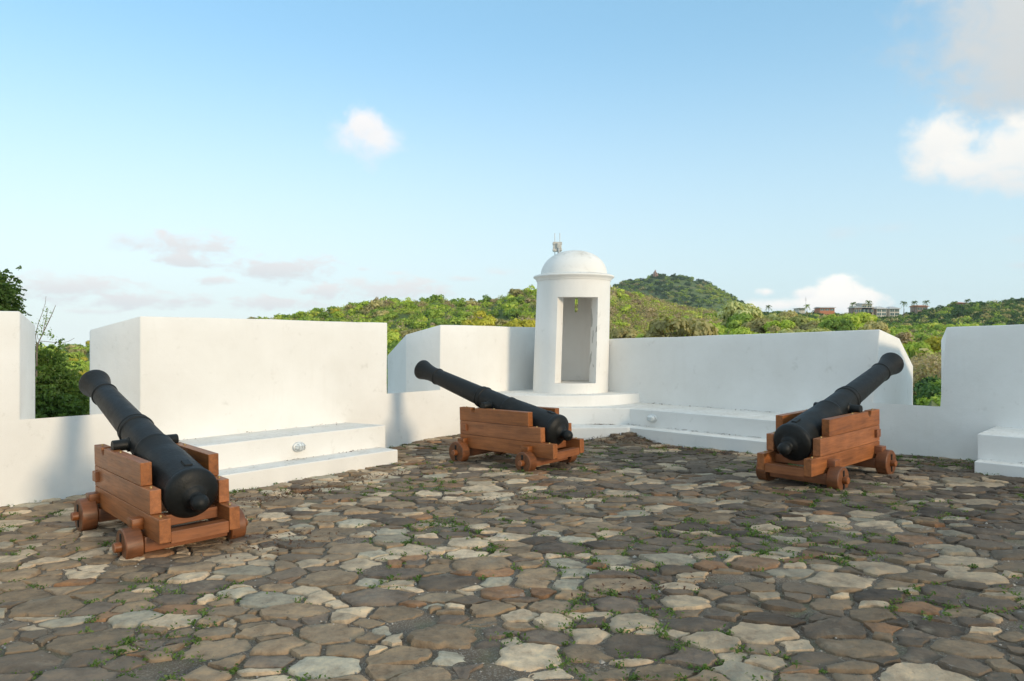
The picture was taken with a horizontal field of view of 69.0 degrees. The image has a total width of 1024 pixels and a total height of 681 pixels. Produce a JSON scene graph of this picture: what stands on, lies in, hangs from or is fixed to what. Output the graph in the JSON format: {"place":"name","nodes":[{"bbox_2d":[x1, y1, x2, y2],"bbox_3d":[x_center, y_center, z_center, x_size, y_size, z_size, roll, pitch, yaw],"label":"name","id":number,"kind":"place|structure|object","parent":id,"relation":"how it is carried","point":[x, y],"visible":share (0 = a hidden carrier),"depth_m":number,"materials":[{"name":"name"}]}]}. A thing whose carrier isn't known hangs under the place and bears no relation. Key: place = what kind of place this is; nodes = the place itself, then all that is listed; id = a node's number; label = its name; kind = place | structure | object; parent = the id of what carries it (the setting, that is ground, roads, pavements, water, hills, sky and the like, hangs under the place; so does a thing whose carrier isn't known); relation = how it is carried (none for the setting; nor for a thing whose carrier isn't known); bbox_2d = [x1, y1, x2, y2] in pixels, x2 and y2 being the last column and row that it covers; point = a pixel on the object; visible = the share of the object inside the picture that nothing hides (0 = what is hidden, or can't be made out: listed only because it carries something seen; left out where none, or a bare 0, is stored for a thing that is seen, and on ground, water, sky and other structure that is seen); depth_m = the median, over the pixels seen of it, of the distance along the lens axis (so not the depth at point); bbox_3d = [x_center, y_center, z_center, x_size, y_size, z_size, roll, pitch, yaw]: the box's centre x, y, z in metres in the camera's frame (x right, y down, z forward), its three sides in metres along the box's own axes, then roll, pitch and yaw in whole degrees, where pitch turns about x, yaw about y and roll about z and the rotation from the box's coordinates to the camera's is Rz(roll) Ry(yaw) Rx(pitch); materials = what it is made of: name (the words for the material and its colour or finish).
{"place":"outdoors","nodes":[
{"label":"outdoors","id":0,"kind":"place"},
{"bbox_2d":[0,432,1023,680],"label":"terrace paving","id":1,"kind":"structure","parent":0,"point":[760,630],"depth_m":4.87,"materials":[{"name":"stone"}]},
{"bbox_2d":[70,370,247,558],"bbox_3d":[-3.301,0.981,6.608,1.014,1.343,2.879,-2,2,-43],"label":"cannon","id":2,"kind":"object","parent":1,"relation":"on","point":[148,480],"visible":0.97,"depth_m":5.91,"materials":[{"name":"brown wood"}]},
{"bbox_2d":[414,360,583,470],"bbox_3d":[-0.315,0.952,10.119,2.880,1.342,1.014,-1,1,44],"label":"cannon","id":3,"kind":"object","parent":1,"relation":"on","point":[531,436],"visible":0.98,"depth_m":9.59,"materials":[{"name":"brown wood"}]},
{"bbox_2d":[0,434,1023,680],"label":"weeds","id":4,"kind":"object","parent":1,"relation":"on","point":[128,640],"visible":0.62,"depth_m":5.06,"materials":[{"name":"green plant"}]},
{"bbox_2d":[164,402,1021,597],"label":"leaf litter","id":5,"kind":"object","parent":1,"relation":"on","point":[319,488],"visible":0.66,"depth_m":7.75,"materials":[{"name":"brown plant"}]},
{"bbox_2d":[756,352,903,490],"bbox_3d":[3.828,0.856,8.599,2.879,1.342,1.014,-2,2,-42],"label":"cannon","id":6,"kind":"object","parent":1,"relation":"on","point":[828,440],"visible":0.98,"depth_m":7.99,"materials":[{"name":"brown wood"}]},
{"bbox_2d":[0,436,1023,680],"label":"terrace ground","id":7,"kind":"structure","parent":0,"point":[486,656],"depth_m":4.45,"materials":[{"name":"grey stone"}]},
{"bbox_2d":[0,311,534,506],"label":"parapet wall","id":8,"kind":"structure","parent":7,"relation":"on","point":[182,378],"depth_m":9.50,"materials":[{"name":"white paint"}]},
{"bbox_2d":[179,422,397,491],"bbox_3d":[-2.851,1.629,9.317,1.254,0.941,2.810,0,0,40],"label":"stepped bench","id":9,"kind":"object","parent":7,"relation":"on","point":[254,460],"visible":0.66,"depth_m":9.04,"materials":[{"name":"white paint"}]},
{"bbox_2d":[292,442,305,451],"bbox_3d":[-2.589,1.304,9.112,0.100,0.128,0.173,0,0,40],"label":"bulkhead light","id":10,"kind":"object","parent":9,"relation":"attached to","point":[298,446],"visible":1,"depth_m":9.08,"materials":[{"name":"grey metal"}]},
{"bbox_2d":[1,490,1022,680],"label":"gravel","id":11,"kind":"structure","parent":7,"relation":"on","point":[601,661],"depth_m":4.76,"materials":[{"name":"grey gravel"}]},
{"bbox_2d":[497,389,639,439],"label":"corner platform","id":12,"kind":"structure","parent":7,"relation":"on","point":[582,413],"depth_m":12.13,"materials":[{"name":"white paint"}]},
{"bbox_2d":[533,250,613,393],"bbox_3d":[1.099,-0.305,13.350,1.458,2.610,1.444,0,0,0],"label":"sentry box","id":13,"kind":"object","parent":12,"relation":"on","point":[571,352],"visible":0.99,"depth_m":12.93,"materials":[{"name":"white paint"}]},
{"bbox_2d":[553,242,561,252],"bbox_3d":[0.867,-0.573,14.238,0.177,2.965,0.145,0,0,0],"label":"antenna","id":14,"kind":"object","parent":13,"relation":"on","point":[557,246],"visible":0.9,"depth_m":14.21,"materials":[{"name":"metal"}]},
{"bbox_2d":[612,402,784,453],"bbox_3d":[2.555,1.581,11.747,1.103,1.038,5.250,0,0,-44],"label":"stepped bench","id":15,"kind":"object","parent":7,"relation":"on","point":[705,421],"visible":0.35,"depth_m":11.02,"materials":[{"name":"white paint"}]},
{"bbox_2d":[647,414,656,421],"bbox_3d":[2.175,1.222,11.669,0.100,0.128,0.173,0,0,-44],"label":"bulkhead light","id":16,"kind":"object","parent":15,"relation":"attached to","point":[651,417],"visible":1,"depth_m":11.64,"materials":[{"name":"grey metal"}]},
{"bbox_2d":[608,324,1023,460],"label":"parapet wall","id":17,"kind":"structure","parent":7,"relation":"on","point":[982,378],"depth_m":10.50,"materials":[{"name":"white paint"}]},
{"bbox_2d":[975,426,1023,477],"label":"stepped bench","id":18,"kind":"object","parent":7,"relation":"on","point":[1000,450],"visible":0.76,"depth_m":8.29,"materials":[{"name":"white paint"}]},
{"bbox_2d":[0,0,1023,346],"label":"sky","id":19,"kind":"structure","parent":0,"point":[241,159],"materials":[{"name":"blue"}]},
{"bbox_2d":[38,293,1023,406],"bbox_3d":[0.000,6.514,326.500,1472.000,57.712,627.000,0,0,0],"label":"hills","id":20,"kind":"structure","parent":0,"point":[501,316],"depth_m":206.05,"materials":[{"name":"green plant"}]},
{"bbox_2d":[0,265,31,315],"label":"tree","id":21,"kind":"object","parent":20,"relation":"on","point":[9,298],"visible":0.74,"depth_m":14.65,"materials":[{"name":"green plant"}]},
{"bbox_2d":[31,299,73,379],"bbox_3d":[-7.830,-0.025,12.672,0.759,1.463,0.222,0,0,-12],"label":"bare sapling","id":22,"kind":"object","parent":20,"relation":"on","point":[49,331],"visible":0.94,"depth_m":12.62,"materials":[{"name":"brown plant"}]},
{"bbox_2d":[35,355,89,418],"bbox_3d":[-8.374,1.698,12.784,2.340,2.900,2.385,0,0,-27],"label":"tree","id":23,"kind":"object","parent":20,"relation":"on","point":[47,405],"visible":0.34,"depth_m":12.65,"materials":[{"name":"green plant"}]},
{"bbox_2d":[35,338,89,414],"bbox_3d":[-8.650,1.335,13.610,2.310,2.786,2.266,0,0,-18],"label":"tree","id":24,"kind":"object","parent":20,"relation":"on","point":[56,355],"visible":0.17,"depth_m":13.35,"materials":[{"name":"green plant"}]},
{"bbox_2d":[64,362,89,370],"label":"tree","id":25,"kind":"object","parent":20,"relation":"on","point":[83,366],"visible":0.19,"depth_m":119.76,"materials":[{"name":"green plant"}]},
{"bbox_2d":[83,399,89,414],"bbox_3d":[-10.013,2.603,17.485,3.138,3.466,3.079,0,0,-10],"label":"tree","id":26,"kind":"object","parent":20,"relation":"on","point":[88,411],"visible":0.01,"depth_m":16.88,"materials":[{"name":"green plant"}]},
{"bbox_2d":[372,310,389,317],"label":"tree","id":27,"kind":"object","parent":20,"relation":"on","point":[382,312],"visible":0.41,"depth_m":204.42,"materials":[{"name":"green plant"}]},
{"bbox_2d":[373,315,392,324],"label":"tree","id":28,"kind":"object","parent":20,"relation":"on","point":[378,318],"visible":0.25,"depth_m":198.10,"materials":[{"name":"green plant"}]},
{"bbox_2d":[381,309,398,319],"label":"tree","id":29,"kind":"object","parent":20,"relation":"on","point":[391,315],"visible":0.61,"depth_m":203.19,"materials":[{"name":"green plant"}]},
{"bbox_2d":[387,330,400,344],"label":"tree","id":30,"kind":"object","parent":20,"relation":"on","point":[391,334],"visible":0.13,"depth_m":107.58,"materials":[{"name":"green plant"}]},
{"bbox_2d":[387,338,400,348],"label":"tree","id":31,"kind":"object","parent":20,"relation":"on","point":[393,344],"visible":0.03,"depth_m":91.63,"materials":[{"name":"green plant"}]},
{"bbox_2d":[398,328,420,337],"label":"tree","id":32,"kind":"object","parent":20,"relation":"on","point":[406,332],"visible":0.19,"depth_m":115.72,"materials":[{"name":"green plant"}]},
{"bbox_2d":[428,317,451,325],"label":"tree","id":33,"kind":"object","parent":20,"relation":"on","point":[439,321],"visible":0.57,"depth_m":194.46,"materials":[{"name":"green plant"}]},
{"bbox_2d":[460,310,495,325],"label":"tree","id":34,"kind":"object","parent":20,"relation":"on","point":[488,320],"visible":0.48,"depth_m":83.80,"materials":[{"name":"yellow plant"}]},
{"bbox_2d":[503,318,535,326],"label":"tree","id":35,"kind":"object","parent":20,"relation":"on","point":[514,322],"visible":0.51,"depth_m":84.80,"materials":[{"name":"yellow plant"}]},
{"bbox_2d":[35,285,1023,365],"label":"woodland","id":36,"kind":"object","parent":20,"relation":"on","point":[76,352],"visible":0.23,"depth_m":216.90,"materials":[{"name":"green plant"}]},
{"bbox_2d":[609,328,627,338],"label":"tree","id":37,"kind":"object","parent":20,"relation":"on","point":[611,331],"visible":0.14,"depth_m":123.90,"materials":[{"name":"green plant"}]},
{"bbox_2d":[613,328,637,338],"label":"tree","id":38,"kind":"object","parent":20,"relation":"on","point":[618,333],"visible":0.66,"depth_m":113.46,"materials":[{"name":"green plant"}]},
{"bbox_2d":[270,285,1023,405],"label":"undergrowth","id":39,"kind":"object","parent":20,"relation":"on","point":[926,379],"visible":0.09,"depth_m":208.50,"materials":[{"name":"green plant"}]},
{"bbox_2d":[643,315,718,337],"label":"tree","id":40,"kind":"object","parent":20,"relation":"on","point":[689,326],"visible":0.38,"depth_m":72.97,"materials":[{"name":"green plant"}]},
{"bbox_2d":[700,321,725,328],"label":"tree","id":41,"kind":"object","parent":20,"relation":"on","point":[720,325],"visible":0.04,"depth_m":101.45,"materials":[{"name":"green plant"}]},
{"bbox_2d":[718,330,729,334],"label":"tree","id":42,"kind":"object","parent":20,"relation":"on","point":[720,332],"visible":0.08,"depth_m":88.32,"materials":[{"name":"green plant"}]},
{"bbox_2d":[716,325,734,333],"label":"tree","id":43,"kind":"object","parent":20,"relation":"on","point":[722,329],"visible":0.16,"depth_m":94.26,"materials":[{"name":"green plant"}]},
{"bbox_2d":[724,312,754,329],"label":"tree","id":44,"kind":"object","parent":20,"relation":"on","point":[735,321],"visible":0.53,"depth_m":107.30,"materials":[{"name":"green plant"}]},
{"bbox_2d":[716,301,763,328],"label":"tree","id":45,"kind":"object","parent":20,"relation":"on","point":[729,310],"visible":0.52,"depth_m":110.75,"materials":[{"name":"green plant"}]},
{"bbox_2d":[730,326,759,334],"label":"tree","id":46,"kind":"object","parent":20,"relation":"on","point":[737,331],"visible":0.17,"depth_m":83.66,"materials":[{"name":"green plant"}]},
{"bbox_2d":[740,317,773,333],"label":"tree","id":47,"kind":"object","parent":20,"relation":"on","point":[755,325],"visible":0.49,"depth_m":101.13,"materials":[{"name":"green plant"}]},
{"bbox_2d":[762,312,778,319],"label":"tree","id":48,"kind":"object","parent":20,"relation":"on","point":[772,315],"visible":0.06,"depth_m":116.31,"materials":[{"name":"green plant"}]},
{"bbox_2d":[763,325,780,333],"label":"tree","id":49,"kind":"object","parent":20,"relation":"on","point":[772,329],"visible":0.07,"depth_m":93.08,"materials":[{"name":"green plant"}]},
{"bbox_2d":[762,320,795,331],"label":"tree","id":50,"kind":"object","parent":20,"relation":"on","point":[784,324],"visible":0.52,"depth_m":97.39,"materials":[{"name":"green plant"}]},
{"bbox_2d":[770,315,808,325],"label":"tree","id":51,"kind":"object","parent":20,"relation":"on","point":[798,321],"visible":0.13,"depth_m":104.71,"materials":[{"name":"green plant"}]},
{"bbox_2d":[778,310,800,317],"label":"tree","id":52,"kind":"object","parent":20,"relation":"on","point":[790,314],"visible":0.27,"depth_m":111.36,"materials":[{"name":"green plant"}]},
{"bbox_2d":[778,328,806,332],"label":"tree","id":53,"kind":"object","parent":20,"relation":"on","point":[787,330],"visible":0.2,"depth_m":87.65,"materials":[{"name":"green plant"}]},
{"bbox_2d":[785,325,817,331],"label":"tree","id":54,"kind":"object","parent":20,"relation":"on","point":[807,327],"visible":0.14,"depth_m":96.11,"materials":[{"name":"green plant"}]},
{"bbox_2d":[799,320,835,330],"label":"tree","id":55,"kind":"object","parent":20,"relation":"on","point":[804,326],"visible":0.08,"depth_m":96.24,"materials":[{"name":"green plant"}]},
{"bbox_2d":[806,326,830,331],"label":"tree","id":56,"kind":"object","parent":20,"relation":"on","point":[817,329],"visible":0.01,"depth_m":80.71,"materials":[{"name":"green plant"}]},
{"bbox_2d":[813,307,835,314],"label":"house","id":57,"kind":"structure","parent":20,"relation":"on","point":[827,310],"depth_m":395.90,"materials":[{"name":"orange tile"}]},
{"bbox_2d":[818,318,856,330],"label":"tree","id":58,"kind":"object","parent":20,"relation":"on","point":[832,324],"visible":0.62,"depth_m":92.25,"materials":[{"name":"green plant"}]},
{"bbox_2d":[819,312,862,329],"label":"tree","id":59,"kind":"object","parent":20,"relation":"on","point":[853,318],"visible":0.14,"depth_m":102.90,"materials":[{"name":"green plant"}]},
{"bbox_2d":[847,306,875,314],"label":"house","id":60,"kind":"structure","parent":20,"relation":"on","point":[856,309],"depth_m":395.90,"materials":[{"name":"grey concrete"}]},
{"bbox_2d":[855,303,871,313],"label":"house","id":61,"kind":"structure","parent":20,"relation":"on","point":[861,304],"depth_m":395.90,"materials":[{"name":"white concrete"}]},
{"bbox_2d":[855,312,877,323],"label":"tree","id":62,"kind":"object","parent":20,"relation":"on","point":[865,316],"visible":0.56,"depth_m":119.75,"materials":[{"name":"green plant"}]},
{"bbox_2d":[858,320,890,332],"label":"tree","id":63,"kind":"object","parent":20,"relation":"on","point":[878,325],"visible":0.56,"depth_m":95.91,"materials":[{"name":"green plant"}]},
{"bbox_2d":[874,306,887,316],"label":"house","id":64,"kind":"structure","parent":20,"relation":"on","point":[880,311],"depth_m":395.84,"materials":[{"name":"grey tile"}]},
{"bbox_2d":[886,306,900,317],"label":"house","id":65,"kind":"structure","parent":20,"relation":"on","point":[892,311],"depth_m":395.90,"materials":[{"name":"grey tile"}]},
{"bbox_2d":[888,327,912,346],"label":"tree","id":66,"kind":"object","parent":20,"relation":"on","point":[895,331],"visible":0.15,"depth_m":122.17,"materials":[{"name":"green plant"}]},
{"bbox_2d":[904,341,931,358],"bbox_3d":[34.657,1.790,63.917,2.513,3.484,2.623,0,0,4],"label":"tree","id":67,"kind":"object","parent":20,"relation":"on","point":[912,348],"visible":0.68,"depth_m":63.13,"materials":[{"name":"green plant"}]},
{"bbox_2d":[909,305,928,313],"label":"house","id":68,"kind":"structure","parent":20,"relation":"on","point":[919,308],"depth_m":395.90,"materials":[{"name":"concrete"}]},
{"bbox_2d":[924,336,941,352],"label":"tree","id":69,"kind":"object","parent":20,"relation":"on","point":[934,343],"visible":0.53,"depth_m":65.80,"materials":[{"name":"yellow plant"}]},
{"bbox_2d":[613,276,729,311],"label":"hill","id":70,"kind":"structure","parent":0,"point":[693,287],"depth_m":942.59,"materials":[{"name":"green plant"}]},
{"bbox_2d":[613,273,744,311],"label":"woodland","id":71,"kind":"object","parent":70,"relation":"on","point":[709,287],"visible":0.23,"depth_m":955.97,"materials":[{"name":"green plant"}]},
{"bbox_2d":[793,308,804,313],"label":"house","id":72,"kind":"structure","parent":0,"point":[799,310],"depth_m":395.90,"materials":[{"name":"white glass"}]}
]}

